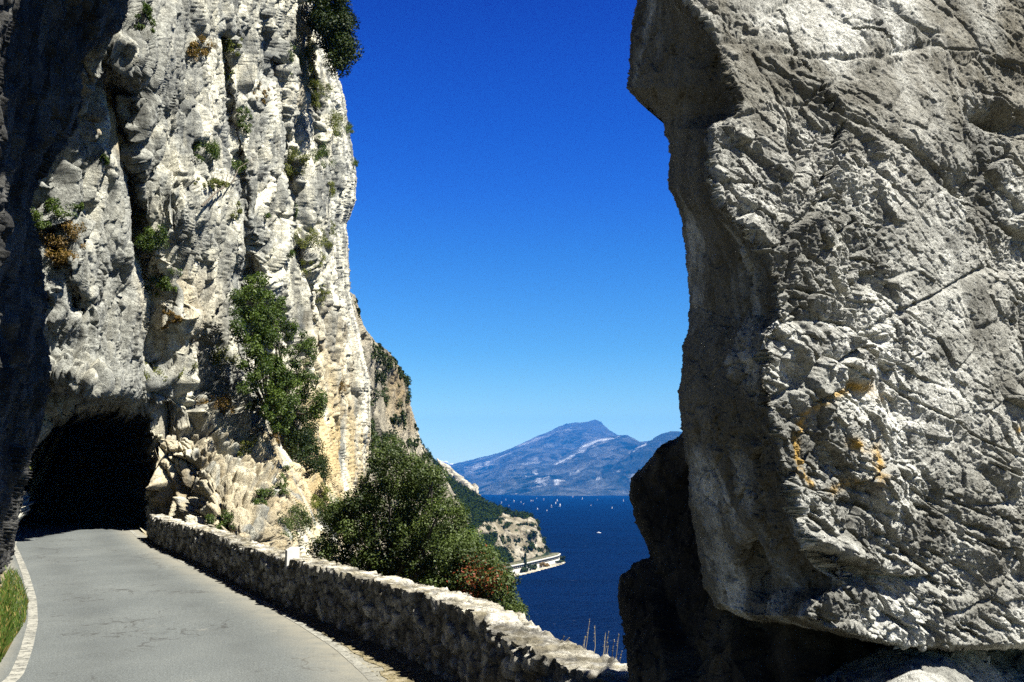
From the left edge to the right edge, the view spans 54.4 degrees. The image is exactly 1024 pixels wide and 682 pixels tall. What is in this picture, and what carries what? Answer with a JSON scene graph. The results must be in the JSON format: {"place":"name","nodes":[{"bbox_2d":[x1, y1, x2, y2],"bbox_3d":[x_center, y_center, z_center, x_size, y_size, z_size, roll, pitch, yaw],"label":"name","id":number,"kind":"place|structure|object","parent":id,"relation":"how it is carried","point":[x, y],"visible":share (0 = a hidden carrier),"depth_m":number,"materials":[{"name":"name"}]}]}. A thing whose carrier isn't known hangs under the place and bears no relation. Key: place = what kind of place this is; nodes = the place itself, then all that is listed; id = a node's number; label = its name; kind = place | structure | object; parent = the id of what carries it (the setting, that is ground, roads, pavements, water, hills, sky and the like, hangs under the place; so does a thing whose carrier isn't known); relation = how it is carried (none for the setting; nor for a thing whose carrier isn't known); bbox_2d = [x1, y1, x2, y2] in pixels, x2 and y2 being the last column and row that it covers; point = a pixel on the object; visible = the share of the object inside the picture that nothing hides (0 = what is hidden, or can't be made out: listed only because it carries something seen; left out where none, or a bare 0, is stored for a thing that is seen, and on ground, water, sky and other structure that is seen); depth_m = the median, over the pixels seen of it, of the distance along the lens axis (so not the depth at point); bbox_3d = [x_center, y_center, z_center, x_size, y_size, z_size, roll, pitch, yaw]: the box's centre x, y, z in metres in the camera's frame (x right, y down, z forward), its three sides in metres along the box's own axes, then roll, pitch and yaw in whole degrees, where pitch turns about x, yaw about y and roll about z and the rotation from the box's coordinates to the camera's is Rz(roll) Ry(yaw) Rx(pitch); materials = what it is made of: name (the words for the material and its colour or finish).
{"place":"outdoors","nodes":[
{"label":"outdoors","id":0,"kind":"place"},
{"bbox_2d":[0,515,146,585],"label":"ground","id":1,"kind":"structure","parent":0,"point":[83,520],"depth_m":46.92,"materials":[{"name":"black asphalt"}]},
{"bbox_2d":[0,565,29,662],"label":"grass","id":2,"kind":"structure","parent":1,"relation":"on","point":[11,611],"depth_m":15.67,"materials":[{"name":"green plant"}]},
{"bbox_2d":[0,0,128,588],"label":"overhanging crag","id":3,"kind":"structure","parent":1,"relation":"on","point":[46,46],"depth_m":19.34,"materials":[{"name":"stone"}]},
{"bbox_2d":[18,0,371,559],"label":"limestone cliff","id":4,"kind":"structure","parent":1,"relation":"on","point":[121,442],"depth_m":39.12,"materials":[{"name":"grey stone"}]},
{"bbox_2d":[30,197,78,229],"bbox_3d":[-13.978,-3.820,30.099,1.682,1.155,1.193,0,-8,0],"label":"grass tuft","id":5,"kind":"object","parent":4,"relation":"on","point":[49,205],"visible":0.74,"depth_m":29.91,"materials":[{"name":"green plant"}]},
{"bbox_2d":[39,219,86,267],"bbox_3d":[-13.872,-2.905,30.192,1.798,1.518,1.194,-1,-8,7],"label":"grass tuft","id":6,"kind":"object","parent":4,"relation":"on","point":[52,245],"visible":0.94,"depth_m":29.96,"materials":[{"name":"brown plant"}]},
{"bbox_2d":[77,201,83,212],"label":"grass tuft","id":7,"kind":"object","parent":4,"relation":"on","point":[81,204],"visible":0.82,"depth_m":30.94,"materials":[{"name":"green plant"}]},
{"bbox_2d":[99,153,109,164],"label":"grass tuft","id":8,"kind":"object","parent":4,"relation":"attached to","point":[104,156],"visible":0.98,"depth_m":31.88,"materials":[{"name":"green plant"}]},
{"bbox_2d":[131,210,146,225],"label":"grass tuft","id":9,"kind":"object","parent":4,"relation":"on","point":[137,216],"visible":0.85,"depth_m":35.89,"materials":[{"name":"black plant"}]},
{"bbox_2d":[133,0,156,33],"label":"rock shrub","id":10,"kind":"object","parent":4,"relation":"on","point":[147,8],"visible":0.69,"depth_m":31.94,"materials":[{"name":"green plant"}]},
{"bbox_2d":[135,224,169,252],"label":"rock shrub","id":11,"kind":"object","parent":4,"relation":"on","point":[144,242],"visible":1,"depth_m":35.38,"materials":[{"name":"green plant"}]},
{"bbox_2d":[145,266,182,297],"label":"rock shrub","id":12,"kind":"object","parent":4,"relation":"on","point":[165,282],"visible":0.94,"depth_m":36.76,"materials":[{"name":"green plant"}]},
{"bbox_2d":[143,358,197,382],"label":"rock shrub","id":13,"kind":"object","parent":4,"relation":"on","point":[194,366],"visible":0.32,"depth_m":37.05,"materials":[{"name":"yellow plant"}]},
{"bbox_2d":[160,310,182,329],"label":"grass tuft","id":14,"kind":"object","parent":4,"relation":"attached to","point":[178,317],"visible":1,"depth_m":36.66,"materials":[{"name":"brown plant"}]},
{"bbox_2d":[186,35,216,61],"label":"rock shrub","id":15,"kind":"object","parent":4,"relation":"on","point":[203,52],"visible":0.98,"depth_m":39.09,"materials":[{"name":"brown plant"}]},
{"bbox_2d":[192,138,220,161],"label":"rock shrub","id":16,"kind":"object","parent":4,"relation":"on","point":[212,148],"visible":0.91,"depth_m":39.19,"materials":[{"name":"green plant"}]},
{"bbox_2d":[193,177,230,190],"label":"rock shrub","id":17,"kind":"object","parent":4,"relation":"on","point":[220,183],"visible":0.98,"depth_m":39.03,"materials":[{"name":"green plant"}]},
{"bbox_2d":[194,393,235,414],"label":"rock shrub","id":18,"kind":"object","parent":4,"relation":"on","point":[226,403],"visible":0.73,"depth_m":39.66,"materials":[{"name":"brown plant"}]},
{"bbox_2d":[205,510,235,532],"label":"rock shrub","id":19,"kind":"object","parent":4,"relation":"on","point":[211,518],"visible":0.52,"depth_m":33.80,"materials":[{"name":"green plant"}]},
{"bbox_2d":[210,346,240,365],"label":"grass tuft","id":20,"kind":"object","parent":4,"relation":"on","point":[216,355],"visible":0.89,"depth_m":41.39,"materials":[{"name":"green plant"}]},
{"bbox_2d":[201,157,255,206],"bbox_3d":[-11.444,-6.616,40.942,0.764,4.114,6.348,0,-8,0],"label":"bare branch","id":21,"kind":"object","parent":4,"relation":"attached to","point":[210,197],"visible":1,"depth_m":39.86,"materials":[{"name":"grey plant"}]},
{"bbox_2d":[224,65,233,83],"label":"grass tuft","id":22,"kind":"object","parent":4,"relation":"on","point":[227,78],"visible":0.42,"depth_m":43.45,"materials":[{"name":"green plant"}]},
{"bbox_2d":[221,37,242,56],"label":"grass tuft","id":23,"kind":"object","parent":4,"relation":"on","point":[228,45],"visible":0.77,"depth_m":42.73,"materials":[{"name":"green plant"}]},
{"bbox_2d":[230,201,242,219],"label":"grass tuft","id":24,"kind":"object","parent":4,"relation":"on","point":[239,211],"visible":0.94,"depth_m":42.67,"materials":[{"name":"green plant"}]},
{"bbox_2d":[231,158,248,173],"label":"rock shrub","id":25,"kind":"object","parent":4,"relation":"on","point":[237,164],"visible":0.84,"depth_m":43.62,"materials":[{"name":"green plant"}]},
{"bbox_2d":[235,106,253,133],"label":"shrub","id":26,"kind":"object","parent":4,"relation":"on","point":[240,120],"visible":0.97,"depth_m":43.94,"materials":[{"name":"green plant"}]},
{"bbox_2d":[237,435,257,456],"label":"grass tuft","id":27,"kind":"object","parent":4,"relation":"on","point":[251,443],"visible":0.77,"depth_m":40.58,"materials":[{"name":"green plant"}]},
{"bbox_2d":[235,392,262,410],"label":"rock shrub","id":28,"kind":"object","parent":4,"relation":"on","point":[256,401],"visible":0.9,"depth_m":42.30,"materials":[{"name":"green plant"}]},
{"bbox_2d":[253,81,270,104],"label":"grass tuft","id":29,"kind":"object","parent":4,"relation":"on","point":[263,93],"visible":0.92,"depth_m":46.34,"materials":[{"name":"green plant"}]},
{"bbox_2d":[250,486,274,504],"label":"rock shrub","id":30,"kind":"object","parent":4,"relation":"on","point":[265,492],"visible":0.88,"depth_m":35.50,"materials":[{"name":"green plant"}]},
{"bbox_2d":[264,213,271,218],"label":"grass tuft","id":31,"kind":"object","parent":4,"relation":"on","point":[268,215],"visible":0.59,"depth_m":45.92,"materials":[{"name":"green plant"}]},
{"bbox_2d":[269,432,279,443],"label":"grass tuft","id":32,"kind":"object","parent":4,"relation":"on","point":[274,435],"visible":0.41,"depth_m":45.60,"materials":[{"name":"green plant"}]},
{"bbox_2d":[226,271,327,446],"bbox_3d":[-9.569,0.921,42.514,3.632,6.875,9.123,0,-8,0],"label":"cliff tree","id":33,"kind":"object","parent":4,"relation":"on","point":[262,319],"visible":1,"depth_m":40.29,"materials":[{"name":"green plant"}]},
{"bbox_2d":[274,465,291,495],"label":"rock shrub","id":34,"kind":"object","parent":4,"relation":"on","point":[285,485],"visible":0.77,"depth_m":38.99,"materials":[{"name":"green plant"}]},
{"bbox_2d":[273,248,295,258],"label":"rock shrub","id":35,"kind":"object","parent":4,"relation":"on","point":[291,252],"visible":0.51,"depth_m":46.69,"materials":[{"name":"green plant"}]},
{"bbox_2d":[288,43,294,75],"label":"grass tuft","id":36,"kind":"object","parent":4,"relation":"on","point":[292,58],"visible":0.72,"depth_m":48.85,"materials":[{"name":"green plant"}]},
{"bbox_2d":[294,204,298,217],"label":"grass tuft","id":37,"kind":"object","parent":4,"relation":"on","point":[296,212],"visible":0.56,"depth_m":50.27,"materials":[{"name":"green plant"}]},
{"bbox_2d":[283,147,310,179],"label":"rock shrub","id":38,"kind":"object","parent":4,"relation":"on","point":[292,171],"visible":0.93,"depth_m":49.54,"materials":[{"name":"green plant"}]},
{"bbox_2d":[277,502,319,546],"bbox_3d":[-8.007,6.904,37.173,1.673,1.775,4.628,0,-8,0],"label":"rock shrub","id":39,"kind":"object","parent":4,"relation":"on","point":[305,519],"visible":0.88,"depth_m":37.37,"materials":[{"name":"green plant"}]},
{"bbox_2d":[282,404,331,484],"bbox_3d":[-9.866,4.989,48.480,2.462,4.426,3.516,-7,-11,39],"label":"ivy","id":40,"kind":"object","parent":4,"relation":"attached to","point":[302,440],"visible":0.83,"depth_m":47.93,"materials":[{"name":"green plant"}]},
{"bbox_2d":[295,22,318,88],"bbox_3d":[-11.071,-15.093,53.156,1.304,3.569,3.585,-1,-8,6],"label":"rock shrub","id":41,"kind":"object","parent":4,"relation":"on","point":[308,50],"visible":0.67,"depth_m":52.97,"materials":[{"name":"green plant"}]},
{"bbox_2d":[300,252,325,274],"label":"grass tuft","id":42,"kind":"object","parent":4,"relation":"on","point":[320,263],"visible":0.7,"depth_m":50.73,"materials":[{"name":"green plant"}]},
{"bbox_2d":[293,227,333,248],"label":"rock shrub","id":43,"kind":"object","parent":4,"relation":"on","point":[311,236],"visible":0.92,"depth_m":50.80,"materials":[{"name":"green plant"}]},
{"bbox_2d":[310,482,331,509],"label":"rock shrub","id":44,"kind":"object","parent":4,"relation":"on","point":[323,494],"visible":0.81,"depth_m":46.47,"materials":[{"name":"green plant"}]},
{"bbox_2d":[311,81,332,107],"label":"rock shrub","id":45,"kind":"object","parent":4,"relation":"on","point":[320,89],"visible":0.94,"depth_m":54.87,"materials":[{"name":"green plant"}]},
{"bbox_2d":[310,134,335,167],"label":"rock shrub","id":46,"kind":"object","parent":4,"relation":"on","point":[321,152],"visible":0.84,"depth_m":53.97,"materials":[{"name":"green plant"}]},
{"bbox_2d":[315,282,331,305],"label":"grass tuft","id":47,"kind":"object","parent":4,"relation":"attached to","point":[322,293],"visible":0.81,"depth_m":53.26,"materials":[{"name":"green plant"}]},
{"bbox_2d":[328,181,335,197],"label":"grass tuft","id":48,"kind":"object","parent":4,"relation":"on","point":[332,184],"visible":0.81,"depth_m":54.76,"materials":[{"name":"green plant"}]},
{"bbox_2d":[329,220,336,235],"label":"grass tuft","id":49,"kind":"object","parent":4,"relation":"on","point":[335,225],"visible":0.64,"depth_m":55.48,"materials":[{"name":"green plant"}]},
{"bbox_2d":[305,0,364,79],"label":"cliff top bush","id":50,"kind":"object","parent":4,"relation":"on","point":[331,22],"visible":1,"depth_m":50.65,"materials":[{"name":"green plant"}]},
{"bbox_2d":[328,107,345,141],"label":"rock shrub","id":51,"kind":"object","parent":4,"relation":"on","point":[334,121],"visible":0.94,"depth_m":55.79,"materials":[{"name":"green plant"}]},
{"bbox_2d":[338,382,349,392],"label":"grass tuft","id":52,"kind":"object","parent":4,"relation":"on","point":[343,385],"visible":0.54,"depth_m":55.72,"materials":[{"name":"beige plant"}]},
{"bbox_2d":[342,121,353,138],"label":"rock shrub","id":53,"kind":"object","parent":4,"relation":"on","point":[348,126],"visible":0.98,"depth_m":61.26,"materials":[{"name":"green plant"}]},
{"bbox_2d":[351,157,358,167],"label":"rock shrub","id":54,"kind":"object","parent":4,"relation":"on","point":[355,162],"visible":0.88,"depth_m":62.59,"materials":[{"name":"green plant"}]},
{"bbox_2d":[143,537,448,681],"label":"verge","id":55,"kind":"structure","parent":1,"relation":"on","point":[387,661],"depth_m":12.26,"materials":[{"name":"plant"}]},
{"bbox_2d":[146,514,628,681],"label":"stone wall","id":56,"kind":"structure","parent":1,"relation":"on","point":[451,636],"depth_m":11.65,"materials":[{"name":"grey stone"}]},
{"bbox_2d":[285,547,299,569],"bbox_3d":[-3.681,3.639,16.672,0.215,0.370,0.120,4,-9,-28],"label":"milestone","id":57,"kind":"object","parent":56,"relation":"attached to","point":[292,552],"visible":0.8,"depth_m":16.62,"materials":[{"name":"stone"}]},
{"bbox_2d":[617,433,887,681],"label":"dark rock","id":58,"kind":"object","parent":1,"relation":"on","point":[677,625],"visible":0.59,"depth_m":3.72,"materials":[{"name":"black stone"}]},
{"bbox_2d":[816,646,1023,681],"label":"rock ledge","id":59,"kind":"object","parent":1,"relation":"on","point":[889,664],"visible":0.45,"depth_m":3.06,"materials":[{"name":"stone"}]},
{"bbox_2d":[626,0,1023,651],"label":"leaning boulder","id":60,"kind":"object","parent":59,"relation":"on","point":[846,182],"visible":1,"depth_m":2.85,"materials":[{"name":"stone"}]},
{"bbox_2d":[0,517,387,681],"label":"road","id":61,"kind":"structure","parent":0,"point":[115,603],"depth_m":14.56,"materials":[{"name":"grey asphalt"}]},
{"bbox_2d":[2,521,37,681],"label":"marking","id":62,"kind":"object","parent":61,"relation":"on","point":[31,629],"visible":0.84,"depth_m":14.32,"materials":[{"name":"white paint"}]},
{"bbox_2d":[62,517,380,681],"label":"marking","id":63,"kind":"object","parent":61,"relation":"on","point":[356,661],"visible":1,"depth_m":14.62,"materials":[{"name":"white paint"}]},
{"bbox_2d":[351,293,461,573],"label":"shore crag","id":64,"kind":"structure","parent":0,"point":[380,412],"depth_m":146.98,"materials":[{"name":"beige stone"}]},
{"bbox_2d":[354,298,360,318],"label":"crag shrub","id":65,"kind":"object","parent":64,"relation":"on","point":[358,310],"visible":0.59,"depth_m":131.21,"materials":[{"name":"green plant"}]},
{"bbox_2d":[372,339,390,353],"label":"crag shrub","id":66,"kind":"object","parent":64,"relation":"on","point":[379,347],"visible":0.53,"depth_m":135.56,"materials":[{"name":"green plant"}]},
{"bbox_2d":[381,369,387,391],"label":"crag shrub","id":67,"kind":"object","parent":64,"relation":"on","point":[383,371],"visible":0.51,"depth_m":144.19,"materials":[{"name":"green plant"}]},
{"bbox_2d":[382,356,401,370],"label":"crag shrub","id":68,"kind":"object","parent":64,"relation":"on","point":[396,363],"visible":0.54,"depth_m":150.81,"materials":[{"name":"green plant"}]},
{"bbox_2d":[388,413,403,422],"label":"crag shrub","id":69,"kind":"object","parent":64,"relation":"on","point":[394,414],"visible":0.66,"depth_m":151.33,"materials":[{"name":"green plant"}]},
{"bbox_2d":[397,369,405,381],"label":"crag shrub","id":70,"kind":"object","parent":64,"relation":"on","point":[401,375],"visible":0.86,"depth_m":159.25,"materials":[{"name":"green plant"}]},
{"bbox_2d":[400,438,421,447],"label":"crag shrub","id":71,"kind":"object","parent":64,"relation":"on","point":[408,443],"visible":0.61,"depth_m":172.25,"materials":[{"name":"green plant"}]},
{"bbox_2d":[364,348,458,500],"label":"scrub","id":72,"kind":"object","parent":64,"relation":"on","point":[389,360],"visible":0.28,"depth_m":143.81,"materials":[{"name":"green plant"}]},
{"bbox_2d":[422,447,431,461],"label":"crag shrub","id":73,"kind":"object","parent":64,"relation":"on","point":[429,455],"visible":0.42,"depth_m":191.30,"materials":[{"name":"green plant"}]},
{"bbox_2d":[437,458,479,494],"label":"slab","id":74,"kind":"structure","parent":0,"point":[460,478],"depth_m":1302.78,"materials":[{"name":"stone"}]},
{"bbox_2d":[424,447,563,605],"bbox_3d":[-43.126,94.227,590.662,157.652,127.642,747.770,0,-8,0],"label":"hill","id":75,"kind":"structure","parent":0,"point":[523,531],"depth_m":640.07,"materials":[{"name":"beige stone"}]},
{"bbox_2d":[420,438,545,575],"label":"forest","id":76,"kind":"object","parent":75,"relation":"on","point":[482,509],"visible":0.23,"depth_m":650.68,"materials":[{"name":"green plant"}]},
{"bbox_2d":[467,511,550,559],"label":"scrub","id":77,"kind":"object","parent":75,"relation":"on","point":[531,545],"visible":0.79,"depth_m":642.40,"materials":[{"name":"green plant"}]},
{"bbox_2d":[523,550,526,567],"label":"cypress","id":78,"kind":"object","parent":75,"relation":"on","point":[525,561],"visible":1,"depth_m":585.21,"materials":[{"name":"green plant"}]},
{"bbox_2d":[337,0,689,464],"label":"sky","id":79,"kind":"structure","parent":0,"point":[516,245],"materials":[{"name":"blue"}]},
{"bbox_2d":[514,562,564,575],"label":"shore","id":80,"kind":"structure","parent":0,"point":[550,566],"depth_m":610.36,"materials":[{"name":"white concrete"}]},
{"bbox_2d":[520,567,528,571],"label":"shore bush","id":81,"kind":"object","parent":80,"relation":"on","point":[523,569],"visible":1,"depth_m":581.75,"materials":[{"name":"green plant"}]},
{"bbox_2d":[503,553,560,573],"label":"avalanche gallery","id":82,"kind":"object","parent":80,"relation":"on","point":[549,559],"visible":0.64,"depth_m":611.38,"materials":[{"name":"concrete"}]},
{"bbox_2d":[527,563,537,569],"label":"shore bush","id":83,"kind":"object","parent":80,"relation":"on","point":[534,566],"visible":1,"depth_m":598.18,"materials":[{"name":"green plant"}]},
{"bbox_2d":[539,562,549,566],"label":"shore bush","id":84,"kind":"object","parent":80,"relation":"on","point":[542,564],"visible":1,"depth_m":620.40,"materials":[{"name":"brown plant"}]},
{"bbox_2d":[450,420,629,495],"bbox_3d":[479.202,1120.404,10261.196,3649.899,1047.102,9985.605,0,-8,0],"label":"mountain ridge","id":85,"kind":"structure","parent":0,"point":[516,470],"depth_m":8933.40,"materials":[{"name":"blue stone"}]},
{"bbox_2d":[481,495,649,663],"bbox_3d":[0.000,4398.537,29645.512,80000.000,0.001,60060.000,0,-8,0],"label":"lake","id":86,"kind":"structure","parent":0,"point":[573,594],"depth_m":632.96,"materials":[{"name":"liquid"}]},
{"bbox_2d":[537,435,647,488],"bbox_3d":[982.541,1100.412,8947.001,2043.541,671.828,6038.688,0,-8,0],"label":"ridge","id":87,"kind":"structure","parent":0,"point":[586,464],"depth_m":7684.47,"materials":[{"name":"blue stone"}]},
{"bbox_2d":[594,431,681,488],"bbox_3d":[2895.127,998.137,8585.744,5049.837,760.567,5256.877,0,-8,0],"label":"ridge","id":88,"kind":"structure","parent":0,"point":[624,470],"depth_m":6914.49,"materials":[{"name":"blue stone"}]},
{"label":"slope","id":89,"kind":"structure","parent":0,"visible":0},
{"bbox_2d":[305,435,480,584],"bbox_3d":[-2.491,4.111,20.013,4.765,4.515,2.617,-4,-9,24],"label":"evergreen tree","id":90,"kind":"object","parent":89,"relation":"on","point":[420,489],"visible":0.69,"depth_m":19.30,"materials":[{"name":"green plant"}]},
{"bbox_2d":[427,519,501,571],"bbox_3d":[-1.320,5.887,26.478,2.124,2.305,3.053,0,-8,0],"label":"green shrub","id":91,"kind":"object","parent":89,"relation":"on","point":[471,533],"visible":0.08,"depth_m":27.12,"materials":[{"name":"green plant"}]},
{"bbox_2d":[419,530,529,619],"bbox_3d":[-0.622,4.553,17.020,1.893,2.589,1.997,0,-8,0],"label":"smoke bush","id":92,"kind":"object","parent":89,"relation":"on","point":[458,571],"visible":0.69,"depth_m":16.57,"materials":[{"name":"green plant"}]},
{"bbox_2d":[583,620,594,652],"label":"dry grass","id":93,"kind":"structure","parent":89,"relation":"on","point":[587,638],"depth_m":8.76,"materials":[{"name":"plant"}]},
{"bbox_2d":[603,631,621,659],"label":"dry grass","id":94,"kind":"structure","parent":89,"relation":"on","point":[613,646],"depth_m":8.12,"materials":[{"name":"plant"}]}
]}

